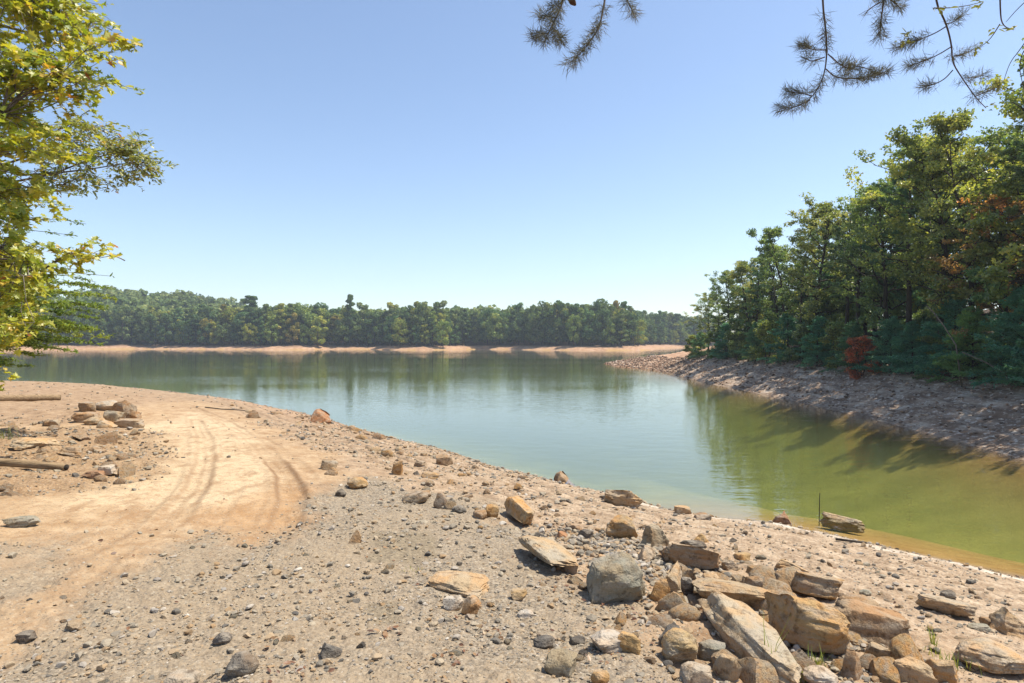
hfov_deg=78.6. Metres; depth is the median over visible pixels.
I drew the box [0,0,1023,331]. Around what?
sky
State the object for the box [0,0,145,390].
maple tree
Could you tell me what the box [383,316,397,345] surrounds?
tree
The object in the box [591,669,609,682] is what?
rock
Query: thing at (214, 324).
tree
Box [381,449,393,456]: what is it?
loose stone
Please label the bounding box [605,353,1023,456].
bank rubble
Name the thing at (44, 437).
rock
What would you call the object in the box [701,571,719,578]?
rock
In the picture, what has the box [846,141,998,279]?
oak tree
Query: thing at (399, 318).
tree
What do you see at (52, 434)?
loose stone
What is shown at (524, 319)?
tree
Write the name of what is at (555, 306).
tree
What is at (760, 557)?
loose stone
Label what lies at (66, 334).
tree
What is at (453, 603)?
rock
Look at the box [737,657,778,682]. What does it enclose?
loose stone
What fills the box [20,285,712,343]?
hill forest
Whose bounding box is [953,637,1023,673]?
rock
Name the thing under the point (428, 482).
loose stone
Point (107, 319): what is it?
tree
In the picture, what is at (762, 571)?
loose stone
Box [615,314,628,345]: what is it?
tree
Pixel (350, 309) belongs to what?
tree
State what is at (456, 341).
tree
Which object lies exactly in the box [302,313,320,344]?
tree
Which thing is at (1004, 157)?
oak tree
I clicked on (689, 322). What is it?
tree
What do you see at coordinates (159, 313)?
tree
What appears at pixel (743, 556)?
rock
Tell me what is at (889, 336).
young hemlock
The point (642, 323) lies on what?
tree
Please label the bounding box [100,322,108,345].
tree
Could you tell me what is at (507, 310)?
tree
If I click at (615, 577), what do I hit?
rock
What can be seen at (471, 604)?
rock
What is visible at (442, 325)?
tree
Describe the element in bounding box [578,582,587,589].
loose stone
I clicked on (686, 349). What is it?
shrub
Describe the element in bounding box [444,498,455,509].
rock
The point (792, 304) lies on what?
pine tree
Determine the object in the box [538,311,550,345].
tree
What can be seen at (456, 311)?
tree
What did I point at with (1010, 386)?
dead branch
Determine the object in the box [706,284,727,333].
pine tree
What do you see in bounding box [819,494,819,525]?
stick
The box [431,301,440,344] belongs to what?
tree
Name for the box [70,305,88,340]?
tree
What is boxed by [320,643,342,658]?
rock
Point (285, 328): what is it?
tree
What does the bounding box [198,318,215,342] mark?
tree
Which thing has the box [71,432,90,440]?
rock
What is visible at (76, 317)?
tree
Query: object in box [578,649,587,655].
loose stone
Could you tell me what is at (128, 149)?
oak tree
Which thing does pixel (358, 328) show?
tree
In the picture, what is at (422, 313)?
tree
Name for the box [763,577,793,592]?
loose stone
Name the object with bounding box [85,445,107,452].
rock
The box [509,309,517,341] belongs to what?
tree
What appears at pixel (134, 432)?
loose stone
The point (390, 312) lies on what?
tree
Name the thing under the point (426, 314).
tree
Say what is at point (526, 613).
rock
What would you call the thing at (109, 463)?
loose stone
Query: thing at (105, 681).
loose stone
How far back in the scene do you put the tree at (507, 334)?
229.95 m
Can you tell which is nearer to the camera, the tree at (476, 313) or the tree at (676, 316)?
the tree at (476, 313)
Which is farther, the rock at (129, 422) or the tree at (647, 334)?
the tree at (647, 334)
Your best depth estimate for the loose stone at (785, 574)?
5.58 m
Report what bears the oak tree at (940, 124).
on the ground
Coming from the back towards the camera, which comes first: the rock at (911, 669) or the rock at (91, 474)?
the rock at (91, 474)
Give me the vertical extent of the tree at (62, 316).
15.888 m
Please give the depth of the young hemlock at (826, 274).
39.80 m
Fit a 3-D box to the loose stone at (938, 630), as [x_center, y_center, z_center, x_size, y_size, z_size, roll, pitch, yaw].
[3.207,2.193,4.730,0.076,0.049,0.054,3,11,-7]
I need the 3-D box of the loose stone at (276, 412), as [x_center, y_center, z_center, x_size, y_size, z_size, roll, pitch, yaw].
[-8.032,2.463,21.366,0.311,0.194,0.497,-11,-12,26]
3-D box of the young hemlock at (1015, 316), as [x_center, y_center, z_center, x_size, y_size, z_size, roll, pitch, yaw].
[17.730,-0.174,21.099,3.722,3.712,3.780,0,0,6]
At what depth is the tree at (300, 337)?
224.84 m
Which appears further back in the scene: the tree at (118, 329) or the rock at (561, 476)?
the tree at (118, 329)
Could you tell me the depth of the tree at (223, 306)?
232.93 m
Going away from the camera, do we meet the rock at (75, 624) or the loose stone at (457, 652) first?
the loose stone at (457, 652)
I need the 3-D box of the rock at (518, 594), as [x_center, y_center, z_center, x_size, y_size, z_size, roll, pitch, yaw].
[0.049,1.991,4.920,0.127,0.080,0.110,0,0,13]
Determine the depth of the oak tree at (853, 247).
31.43 m
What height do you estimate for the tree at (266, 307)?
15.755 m
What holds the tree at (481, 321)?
on the ground
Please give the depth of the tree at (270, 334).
221.01 m
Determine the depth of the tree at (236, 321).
229.82 m
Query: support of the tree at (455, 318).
on the ground
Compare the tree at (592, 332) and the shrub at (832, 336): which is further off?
the tree at (592, 332)
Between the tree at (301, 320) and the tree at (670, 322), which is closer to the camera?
the tree at (301, 320)
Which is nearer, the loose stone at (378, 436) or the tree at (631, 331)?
the loose stone at (378, 436)
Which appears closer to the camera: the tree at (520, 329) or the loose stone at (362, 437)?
the loose stone at (362, 437)
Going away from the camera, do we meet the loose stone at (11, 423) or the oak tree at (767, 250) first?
the loose stone at (11, 423)
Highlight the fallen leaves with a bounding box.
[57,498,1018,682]
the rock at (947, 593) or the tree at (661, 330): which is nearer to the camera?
the rock at (947, 593)
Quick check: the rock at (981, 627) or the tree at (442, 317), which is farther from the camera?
the tree at (442, 317)
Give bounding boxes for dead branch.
[926,305,962,386]
[962,352,1011,389]
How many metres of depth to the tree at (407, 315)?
224.09 m
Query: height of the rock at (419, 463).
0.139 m
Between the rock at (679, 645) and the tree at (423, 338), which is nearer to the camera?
the rock at (679, 645)
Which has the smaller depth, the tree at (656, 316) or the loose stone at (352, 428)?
the loose stone at (352, 428)
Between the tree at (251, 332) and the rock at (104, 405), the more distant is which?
the tree at (251, 332)
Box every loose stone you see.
[0,421,14,425]
[0,483,12,491]
[0,488,22,495]
[8,425,19,429]
[8,428,24,434]
[31,454,44,459]
[36,448,47,452]
[42,456,58,461]
[44,432,57,436]
[47,425,60,429]
[93,474,106,481]
[94,431,117,444]
[98,461,117,467]
[98,679,109,682]
[107,455,116,461]
[113,453,127,459]
[113,478,125,484]
[117,433,124,439]
[117,464,135,477]
[122,475,136,481]
[127,452,136,457]
[129,429,138,434]
[171,652,179,658]
[229,614,237,618]
[245,410,259,417]
[270,411,282,414]
[281,635,294,641]
[349,426,361,431]
[355,434,367,439]
[356,641,365,647]
[370,447,380,451]
[372,433,385,439]
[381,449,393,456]
[381,568,389,573]
[385,563,394,568]
[422,485,430,489]
[425,480,434,485]
[451,649,461,655]
[482,481,488,485]
[504,638,510,644]
[514,483,523,488]
[539,505,548,509]
[567,576,582,585]
[576,654,583,660]
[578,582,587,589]
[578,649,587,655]
[614,612,626,625]
[615,623,621,629]
[644,657,655,663]
[649,614,672,628]
[655,591,683,611]
[668,603,700,621]
[669,562,695,579]
[678,592,686,602]
[687,594,703,605]
[711,649,737,663]
[716,572,729,579]
[730,574,742,581]
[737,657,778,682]
[746,565,756,573]
[748,564,776,579]
[750,599,767,611]
[755,555,766,559]
[758,614,769,623]
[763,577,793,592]
[767,589,796,596]
[775,566,801,594]
[791,648,815,676]
[831,659,842,670]
[849,630,861,644]
[859,653,875,671]
[870,656,900,682]
[888,633,923,661]
[931,628,941,632]
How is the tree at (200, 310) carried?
on the ground
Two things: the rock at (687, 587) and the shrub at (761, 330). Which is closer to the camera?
the rock at (687, 587)
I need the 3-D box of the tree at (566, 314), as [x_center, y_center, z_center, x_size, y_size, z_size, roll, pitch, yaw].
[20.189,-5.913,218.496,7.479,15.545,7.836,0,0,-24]
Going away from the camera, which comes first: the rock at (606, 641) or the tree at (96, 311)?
the rock at (606, 641)
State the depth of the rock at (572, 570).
5.62 m
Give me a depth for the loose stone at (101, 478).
8.31 m
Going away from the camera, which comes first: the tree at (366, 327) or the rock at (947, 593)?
the rock at (947, 593)
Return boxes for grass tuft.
[0,424,18,439]
[763,615,790,652]
[807,641,831,668]
[921,643,940,656]
[926,626,938,644]
[929,649,981,674]
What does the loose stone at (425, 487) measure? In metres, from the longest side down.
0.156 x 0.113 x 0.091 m
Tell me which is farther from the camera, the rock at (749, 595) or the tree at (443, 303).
the tree at (443, 303)
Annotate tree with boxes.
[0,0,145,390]
[0,109,178,199]
[0,185,117,367]
[26,306,53,328]
[54,330,69,344]
[58,305,76,338]
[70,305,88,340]
[70,312,77,344]
[71,302,98,343]
[77,308,103,341]
[90,309,101,344]
[96,306,117,343]
[100,312,113,340]
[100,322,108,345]
[110,304,132,343]
[123,306,136,343]
[132,312,145,343]
[136,315,153,344]
[143,313,156,344]
[148,305,157,343]
[149,310,168,343]
[149,317,161,345]
[153,305,166,339]
[157,313,174,345]
[164,311,173,343]
[171,308,185,344]
[173,320,189,345]
[174,319,183,344]
[182,308,192,343]
[183,307,197,344]
[183,320,193,345]
[191,315,200,345]
[194,307,205,339]
[197,322,211,343]
[198,306,217,344]
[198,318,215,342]
[209,321,220,343]
[214,322,231,345]
[217,303,230,340]
[217,306,240,344]
[229,320,236,344]
[230,311,250,344]
[236,316,246,344]
[240,295,257,344]
[241,323,254,345]
[243,306,257,341]
[246,307,259,344]
[252,327,258,345]
[254,307,267,344]
[255,317,265,343]
[257,304,271,344]
[264,310,279,344]
[264,315,278,345]
[273,303,288,344]
[274,305,297,343]
[276,311,292,344]
[284,303,299,344]
[285,312,299,344]
[287,302,316,344]
[297,311,311,343]
[298,326,309,345]
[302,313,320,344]
[308,306,333,344]
[309,304,320,340]
[309,321,319,345]
[310,315,328,343]
[316,302,328,338]
[321,314,335,340]
[327,313,343,344]
[328,315,339,325]
[329,307,344,343]
[332,318,353,345]
[339,304,348,343]
[343,294,357,345]
[348,318,367,344]
[354,302,372,344]
[361,319,372,345]
[365,310,383,344]
[367,313,381,345]
[370,310,384,344]
[382,302,398,344]
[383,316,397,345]
[386,308,393,334]
[391,318,408,344]
[392,308,405,338]
[395,317,404,345]
[404,305,415,344]
[405,313,413,344]
[407,308,417,344]
[410,301,419,338]
[412,325,421,345]
[413,301,431,344]
[418,309,434,344]
[419,324,429,343]
[424,311,437,344]
[427,311,437,345]
[430,316,441,344]
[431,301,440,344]
[433,300,453,344]
[434,320,451,345]
[438,313,448,345]
[447,319,453,345]
[448,312,461,344]
[451,326,460,345]
[452,309,463,344]
[460,312,472,344]
[460,314,472,340]
[472,311,481,343]
[477,308,494,344]
[481,311,508,345]
[493,311,507,344]
[500,304,519,343]
[500,313,513,344]
[508,302,524,341]
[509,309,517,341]
[510,318,525,344]
[519,311,527,344]
[521,308,539,344]
[522,0,1023,117]
[528,300,557,344]
[535,314,560,344]
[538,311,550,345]
[547,300,566,344]
[552,304,559,344]
[553,322,559,345]
[558,308,580,343]
[559,303,576,344]
[565,314,581,345]
[569,303,584,344]
[576,307,587,344]
[581,310,596,345]
[582,308,594,344]
[582,314,598,344]
[591,309,612,345]
[592,298,610,344]
[594,318,609,344]
[600,303,616,344]
[605,323,616,346]
[610,308,630,344]
[612,308,638,344]
[613,300,624,344]
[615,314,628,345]
[620,301,628,318]
[620,319,638,340]
[626,305,634,344]
[630,319,647,343]
[632,308,649,343]
[636,318,642,345]
[643,325,649,344]
[644,314,651,343]
[646,319,657,341]
[649,312,661,339]
[656,310,664,343]
[656,324,665,342]
[659,311,672,337]
[659,312,669,343]
[665,312,678,343]
[668,330,672,343]
[671,313,680,343]
[671,319,684,343]
[671,323,678,344]
[672,330,679,343]
[679,316,694,338]
[680,329,689,341]
[682,292,728,348]
[691,319,704,338]
[692,314,706,334]
[698,269,752,352]
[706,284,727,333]
[718,257,774,350]
[731,259,779,347]
[736,243,799,349]
[743,225,800,350]
[762,192,868,360]
[771,250,799,346]
[776,228,821,352]
[782,253,805,296]
[794,209,836,298]
[794,220,842,269]
[811,204,874,329]
[824,209,867,314]
[825,180,941,364]
[825,206,889,335]
[828,190,894,330]
[828,211,905,334]
[843,108,1023,338]
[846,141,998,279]
[860,147,988,313]
[861,150,966,363]
[864,195,904,300]
[879,105,1023,366]
[886,175,985,316]
[920,38,1023,304]
[921,125,1023,344]
[924,192,1023,361]
[931,122,1023,310]
[935,154,1012,343]
[951,124,1023,339]
[1012,140,1023,160]
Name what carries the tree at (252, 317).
on the ground
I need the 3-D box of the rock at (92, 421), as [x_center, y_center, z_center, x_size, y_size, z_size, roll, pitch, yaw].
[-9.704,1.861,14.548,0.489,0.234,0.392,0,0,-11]
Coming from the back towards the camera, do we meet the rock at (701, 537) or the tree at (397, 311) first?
the tree at (397, 311)
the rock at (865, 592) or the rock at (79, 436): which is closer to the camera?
the rock at (865, 592)
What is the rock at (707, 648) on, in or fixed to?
on the ground
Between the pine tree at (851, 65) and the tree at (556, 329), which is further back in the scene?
the tree at (556, 329)
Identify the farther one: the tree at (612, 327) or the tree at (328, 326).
the tree at (328, 326)
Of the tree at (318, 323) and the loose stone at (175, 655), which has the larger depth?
the tree at (318, 323)
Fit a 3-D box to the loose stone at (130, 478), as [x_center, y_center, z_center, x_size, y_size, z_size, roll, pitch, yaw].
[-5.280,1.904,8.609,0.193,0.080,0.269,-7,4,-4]
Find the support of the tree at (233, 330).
on the ground
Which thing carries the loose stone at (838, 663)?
on the ground
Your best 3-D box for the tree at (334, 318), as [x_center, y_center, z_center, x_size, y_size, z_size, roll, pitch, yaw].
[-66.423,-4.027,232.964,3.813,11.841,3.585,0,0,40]
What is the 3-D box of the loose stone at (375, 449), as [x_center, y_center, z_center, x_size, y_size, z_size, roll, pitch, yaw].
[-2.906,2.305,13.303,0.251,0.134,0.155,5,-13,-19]
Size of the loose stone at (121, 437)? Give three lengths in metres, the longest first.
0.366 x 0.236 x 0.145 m
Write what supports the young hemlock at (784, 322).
on the ground
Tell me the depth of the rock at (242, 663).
3.42 m
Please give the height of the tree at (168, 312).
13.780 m
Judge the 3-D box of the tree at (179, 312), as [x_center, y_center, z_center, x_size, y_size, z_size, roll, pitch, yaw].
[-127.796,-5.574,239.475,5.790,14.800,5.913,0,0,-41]
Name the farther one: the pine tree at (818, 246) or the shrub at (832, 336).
the pine tree at (818, 246)
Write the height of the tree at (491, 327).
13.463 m
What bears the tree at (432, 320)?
on the ground
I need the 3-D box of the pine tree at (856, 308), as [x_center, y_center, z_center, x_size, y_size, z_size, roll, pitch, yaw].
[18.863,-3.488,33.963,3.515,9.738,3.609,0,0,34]
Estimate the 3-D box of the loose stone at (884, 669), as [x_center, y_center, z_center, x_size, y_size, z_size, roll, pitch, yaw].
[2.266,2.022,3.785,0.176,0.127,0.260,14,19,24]
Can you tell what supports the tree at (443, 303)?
on the ground
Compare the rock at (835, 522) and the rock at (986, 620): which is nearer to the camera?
the rock at (986, 620)
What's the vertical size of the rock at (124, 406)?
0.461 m
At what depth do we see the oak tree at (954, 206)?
33.78 m
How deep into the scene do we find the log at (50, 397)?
19.45 m
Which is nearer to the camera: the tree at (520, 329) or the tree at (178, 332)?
the tree at (520, 329)
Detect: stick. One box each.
[205,407,244,410]
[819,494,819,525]
[835,538,866,543]
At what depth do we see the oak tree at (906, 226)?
27.68 m
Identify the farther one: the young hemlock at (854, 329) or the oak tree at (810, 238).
the oak tree at (810, 238)
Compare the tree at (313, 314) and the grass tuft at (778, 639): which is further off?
the tree at (313, 314)
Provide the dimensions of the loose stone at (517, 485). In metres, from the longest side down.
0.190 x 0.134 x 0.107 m
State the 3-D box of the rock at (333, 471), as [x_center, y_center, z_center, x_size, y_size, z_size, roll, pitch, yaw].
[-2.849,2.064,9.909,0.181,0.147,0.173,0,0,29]
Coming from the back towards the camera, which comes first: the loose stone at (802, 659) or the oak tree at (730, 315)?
the oak tree at (730, 315)
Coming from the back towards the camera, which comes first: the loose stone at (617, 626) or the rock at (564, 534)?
the rock at (564, 534)
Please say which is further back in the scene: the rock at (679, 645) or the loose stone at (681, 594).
the loose stone at (681, 594)
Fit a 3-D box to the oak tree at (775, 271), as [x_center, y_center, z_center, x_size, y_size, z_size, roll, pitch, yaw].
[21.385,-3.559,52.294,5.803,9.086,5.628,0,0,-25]
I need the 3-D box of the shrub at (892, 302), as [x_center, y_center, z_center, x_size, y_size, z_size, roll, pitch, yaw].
[20.921,-1.450,33.870,4.248,5.662,4.108,0,0,-39]
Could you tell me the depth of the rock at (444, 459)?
12.75 m
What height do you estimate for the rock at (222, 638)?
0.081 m
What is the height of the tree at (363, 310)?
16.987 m
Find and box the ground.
[0,308,1023,682]
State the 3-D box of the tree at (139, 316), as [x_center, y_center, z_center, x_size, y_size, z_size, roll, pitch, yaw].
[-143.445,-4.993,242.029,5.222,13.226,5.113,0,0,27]
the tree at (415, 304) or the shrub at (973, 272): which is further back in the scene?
the tree at (415, 304)
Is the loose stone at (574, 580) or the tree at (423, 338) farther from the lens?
the tree at (423, 338)
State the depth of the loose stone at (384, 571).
5.41 m
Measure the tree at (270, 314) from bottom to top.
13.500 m
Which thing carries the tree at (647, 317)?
on the ground
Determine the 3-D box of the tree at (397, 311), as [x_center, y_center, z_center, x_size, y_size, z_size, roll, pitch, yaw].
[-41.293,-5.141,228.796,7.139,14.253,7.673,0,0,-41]
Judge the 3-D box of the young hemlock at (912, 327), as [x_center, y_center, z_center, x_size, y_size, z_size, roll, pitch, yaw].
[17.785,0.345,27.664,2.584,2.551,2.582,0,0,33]
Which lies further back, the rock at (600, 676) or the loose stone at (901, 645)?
the loose stone at (901, 645)
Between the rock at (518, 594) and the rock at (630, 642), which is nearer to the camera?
the rock at (630, 642)
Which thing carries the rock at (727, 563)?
on the ground
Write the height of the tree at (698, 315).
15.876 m
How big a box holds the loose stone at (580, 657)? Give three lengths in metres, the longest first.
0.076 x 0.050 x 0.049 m
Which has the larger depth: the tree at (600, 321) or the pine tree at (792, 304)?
the tree at (600, 321)
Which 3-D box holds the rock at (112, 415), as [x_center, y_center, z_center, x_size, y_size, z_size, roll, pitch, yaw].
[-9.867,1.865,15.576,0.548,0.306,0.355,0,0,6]
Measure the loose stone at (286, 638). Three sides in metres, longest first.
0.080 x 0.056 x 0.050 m
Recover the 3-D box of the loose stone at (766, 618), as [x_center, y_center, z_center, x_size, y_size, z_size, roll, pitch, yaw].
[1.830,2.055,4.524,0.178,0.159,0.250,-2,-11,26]
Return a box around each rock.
[2,515,40,527]
[9,437,59,449]
[15,630,36,643]
[36,436,52,437]
[42,420,60,425]
[56,446,82,456]
[65,619,82,630]
[70,412,100,422]
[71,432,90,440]
[78,402,95,411]
[81,470,104,478]
[83,417,104,424]
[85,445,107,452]
[96,400,116,410]
[96,419,117,427]
[98,464,116,474]
[103,410,126,420]
[112,400,136,411]
[114,418,144,427]
[125,411,141,417]
[163,669,202,682]
[212,632,231,644]
[224,650,258,677]
[310,409,331,423]
[320,459,338,469]
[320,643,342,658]
[324,467,337,475]
[335,489,345,496]
[347,477,367,488]
[348,529,360,543]
[392,460,402,474]
[403,490,429,503]
[414,460,425,466]
[421,471,439,478]
[426,570,489,597]
[433,492,446,508]
[436,454,452,465]
[443,595,463,610]
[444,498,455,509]
[452,505,466,512]
[461,595,480,614]
[473,509,486,518]
[486,504,498,517]
[504,495,534,524]
[510,588,526,600]
[517,609,533,618]
[518,535,578,566]
[533,635,554,648]
[544,648,576,677]
[553,471,573,485]
[557,531,567,537]
[564,563,577,574]
[565,522,582,530]
[569,635,585,644]
[577,529,592,538]
[586,551,644,603]
[590,629,621,653]
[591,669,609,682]
[604,489,642,508]
[605,514,637,538]
[618,631,640,654]
[637,545,654,562]
[641,524,669,546]
[649,576,669,600]
[658,543,721,569]
[658,622,679,644]
[661,627,697,662]
[664,561,681,592]
[674,505,691,513]
[679,540,706,547]
[679,661,713,682]
[681,577,693,596]
[691,577,770,605]
[693,512,711,519]
[694,533,708,542]
[697,639,725,661]
[698,592,801,682]
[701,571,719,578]
[712,653,741,680]
[721,556,740,570]
[733,552,750,560]
[744,576,762,587]
[764,591,850,654]
[772,510,791,524]
[775,559,808,572]
[791,570,844,599]
[802,665,838,682]
[820,511,864,532]
[833,599,910,647]
[837,593,881,606]
[840,649,863,680]
[859,589,871,595]
[864,642,890,657]
[894,655,937,682]
[915,594,976,616]
[925,659,958,682]
[940,589,956,598]
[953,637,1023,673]
[966,579,975,583]
[966,623,990,631]
[978,617,991,625]
[989,606,1023,639]
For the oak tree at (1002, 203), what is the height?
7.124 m
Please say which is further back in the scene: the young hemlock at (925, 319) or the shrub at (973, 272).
the young hemlock at (925, 319)
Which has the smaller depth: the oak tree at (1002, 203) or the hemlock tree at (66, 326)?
the hemlock tree at (66, 326)
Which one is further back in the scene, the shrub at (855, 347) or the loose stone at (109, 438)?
the shrub at (855, 347)
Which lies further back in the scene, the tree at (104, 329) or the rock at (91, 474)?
the tree at (104, 329)
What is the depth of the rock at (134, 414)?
15.93 m
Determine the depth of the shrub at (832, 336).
34.40 m
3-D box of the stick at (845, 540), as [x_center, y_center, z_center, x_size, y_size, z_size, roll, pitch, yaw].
[4.704,2.755,8.606,0.454,0.111,0.177,0,0,-4]
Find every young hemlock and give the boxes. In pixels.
[688,331,708,358]
[708,322,743,358]
[733,322,773,361]
[756,313,805,364]
[789,280,815,342]
[792,270,854,359]
[795,315,837,367]
[820,321,877,373]
[850,315,915,373]
[872,252,936,355]
[880,321,930,374]
[891,290,994,380]
[916,282,975,356]
[924,305,1018,382]
[961,325,1019,382]
[968,286,1023,389]
[991,323,1023,386]
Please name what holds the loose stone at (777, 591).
on the ground
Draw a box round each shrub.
[682,338,698,357]
[688,334,705,355]
[702,330,726,357]
[710,286,780,358]
[724,330,748,359]
[746,319,789,361]
[782,323,826,363]
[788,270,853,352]
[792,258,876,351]
[818,292,876,352]
[818,322,864,367]
[841,335,882,379]
[850,298,888,335]
[853,261,929,358]
[912,321,976,379]
[962,265,1023,352]
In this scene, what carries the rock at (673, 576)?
on the ground
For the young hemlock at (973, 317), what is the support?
on the ground
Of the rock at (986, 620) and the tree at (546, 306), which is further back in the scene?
the tree at (546, 306)
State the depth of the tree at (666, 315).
308.75 m
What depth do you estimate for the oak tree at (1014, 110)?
22.64 m
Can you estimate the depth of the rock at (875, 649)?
4.11 m
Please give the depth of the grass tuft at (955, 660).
4.08 m
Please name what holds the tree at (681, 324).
on the ground
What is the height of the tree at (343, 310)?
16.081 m
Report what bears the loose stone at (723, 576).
on the ground
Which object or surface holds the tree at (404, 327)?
on the ground
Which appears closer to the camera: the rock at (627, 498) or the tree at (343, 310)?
the rock at (627, 498)
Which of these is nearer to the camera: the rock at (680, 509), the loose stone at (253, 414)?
the rock at (680, 509)
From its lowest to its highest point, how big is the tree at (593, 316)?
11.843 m
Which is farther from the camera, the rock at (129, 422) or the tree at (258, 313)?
the tree at (258, 313)
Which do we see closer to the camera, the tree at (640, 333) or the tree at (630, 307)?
the tree at (640, 333)
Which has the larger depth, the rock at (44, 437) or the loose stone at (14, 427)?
the loose stone at (14, 427)
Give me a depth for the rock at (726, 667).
3.62 m
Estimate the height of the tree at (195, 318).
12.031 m
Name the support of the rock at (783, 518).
on the ground
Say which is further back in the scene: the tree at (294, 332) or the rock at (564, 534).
the tree at (294, 332)
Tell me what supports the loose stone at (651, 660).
on the ground
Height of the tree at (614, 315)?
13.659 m
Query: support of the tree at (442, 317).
on the ground
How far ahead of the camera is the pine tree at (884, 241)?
36.74 m
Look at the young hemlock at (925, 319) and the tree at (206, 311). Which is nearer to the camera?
the young hemlock at (925, 319)
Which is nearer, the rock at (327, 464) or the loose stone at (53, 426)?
the rock at (327, 464)
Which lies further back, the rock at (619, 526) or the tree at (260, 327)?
the tree at (260, 327)
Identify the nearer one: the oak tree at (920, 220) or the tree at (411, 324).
the oak tree at (920, 220)
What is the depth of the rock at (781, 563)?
6.04 m
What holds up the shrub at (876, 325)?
on the ground
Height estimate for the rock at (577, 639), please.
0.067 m
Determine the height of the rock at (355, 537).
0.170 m
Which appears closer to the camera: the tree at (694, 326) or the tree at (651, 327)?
the tree at (651, 327)
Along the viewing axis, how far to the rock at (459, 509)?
7.88 m
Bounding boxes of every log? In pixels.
[0,394,60,400]
[0,458,68,469]
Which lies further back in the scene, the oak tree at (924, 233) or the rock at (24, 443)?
the oak tree at (924, 233)
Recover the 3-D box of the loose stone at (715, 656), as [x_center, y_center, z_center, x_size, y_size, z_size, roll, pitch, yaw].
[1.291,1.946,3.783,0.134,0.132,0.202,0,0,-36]
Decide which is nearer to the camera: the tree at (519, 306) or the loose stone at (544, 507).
the loose stone at (544, 507)
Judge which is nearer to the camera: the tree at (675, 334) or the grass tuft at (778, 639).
the grass tuft at (778, 639)
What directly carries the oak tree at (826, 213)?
on the ground
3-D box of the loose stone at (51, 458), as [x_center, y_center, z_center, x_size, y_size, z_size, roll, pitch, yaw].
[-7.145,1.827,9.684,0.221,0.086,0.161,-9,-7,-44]
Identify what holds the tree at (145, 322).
on the ground
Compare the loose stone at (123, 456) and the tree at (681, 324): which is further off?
the tree at (681, 324)
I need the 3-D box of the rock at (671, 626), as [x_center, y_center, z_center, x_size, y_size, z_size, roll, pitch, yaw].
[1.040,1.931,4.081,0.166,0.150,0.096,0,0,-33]
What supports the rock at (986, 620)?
on the ground
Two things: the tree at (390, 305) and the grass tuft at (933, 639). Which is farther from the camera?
the tree at (390, 305)
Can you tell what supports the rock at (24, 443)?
on the ground
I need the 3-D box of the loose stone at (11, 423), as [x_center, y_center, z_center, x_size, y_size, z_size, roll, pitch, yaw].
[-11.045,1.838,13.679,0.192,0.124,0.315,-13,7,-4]
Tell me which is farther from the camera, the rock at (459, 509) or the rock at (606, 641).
the rock at (459, 509)
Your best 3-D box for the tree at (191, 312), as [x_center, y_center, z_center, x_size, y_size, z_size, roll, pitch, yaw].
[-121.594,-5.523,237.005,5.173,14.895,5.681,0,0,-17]
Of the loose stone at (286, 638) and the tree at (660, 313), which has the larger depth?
the tree at (660, 313)
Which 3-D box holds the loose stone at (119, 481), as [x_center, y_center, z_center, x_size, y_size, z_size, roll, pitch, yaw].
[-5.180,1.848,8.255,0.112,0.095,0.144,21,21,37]
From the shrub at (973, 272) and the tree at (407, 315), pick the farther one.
the tree at (407, 315)
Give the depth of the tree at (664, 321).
295.97 m
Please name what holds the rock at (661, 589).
on the ground
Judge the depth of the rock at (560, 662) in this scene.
3.59 m
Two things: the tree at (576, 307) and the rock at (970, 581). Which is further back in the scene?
the tree at (576, 307)
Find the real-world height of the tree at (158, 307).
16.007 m
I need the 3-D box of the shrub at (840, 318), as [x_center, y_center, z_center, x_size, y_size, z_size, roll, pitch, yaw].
[20.358,-0.890,38.077,3.350,4.466,3.241,0,0,-8]
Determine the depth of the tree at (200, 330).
230.66 m
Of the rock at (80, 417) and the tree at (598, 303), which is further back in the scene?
the tree at (598, 303)
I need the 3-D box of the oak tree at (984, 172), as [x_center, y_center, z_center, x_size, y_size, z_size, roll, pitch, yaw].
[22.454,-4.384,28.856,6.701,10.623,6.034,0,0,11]
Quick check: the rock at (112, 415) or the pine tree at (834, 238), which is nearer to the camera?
the rock at (112, 415)
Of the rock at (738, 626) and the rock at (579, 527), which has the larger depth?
the rock at (579, 527)
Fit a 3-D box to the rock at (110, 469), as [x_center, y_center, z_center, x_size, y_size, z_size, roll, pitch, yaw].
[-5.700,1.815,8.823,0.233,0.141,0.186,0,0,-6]
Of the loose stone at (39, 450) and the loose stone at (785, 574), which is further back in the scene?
the loose stone at (39, 450)
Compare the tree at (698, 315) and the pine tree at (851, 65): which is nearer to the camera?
the pine tree at (851, 65)
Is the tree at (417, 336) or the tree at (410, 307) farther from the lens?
the tree at (410, 307)
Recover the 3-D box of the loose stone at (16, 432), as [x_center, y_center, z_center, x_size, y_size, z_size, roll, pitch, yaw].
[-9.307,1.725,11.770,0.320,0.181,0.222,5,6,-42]
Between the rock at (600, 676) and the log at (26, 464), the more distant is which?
the log at (26, 464)
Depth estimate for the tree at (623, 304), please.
229.33 m
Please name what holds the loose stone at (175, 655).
on the ground
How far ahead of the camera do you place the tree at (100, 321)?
237.60 m
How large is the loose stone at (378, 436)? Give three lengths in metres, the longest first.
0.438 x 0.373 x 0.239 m
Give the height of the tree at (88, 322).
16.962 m
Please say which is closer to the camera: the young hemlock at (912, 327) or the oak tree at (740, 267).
the young hemlock at (912, 327)

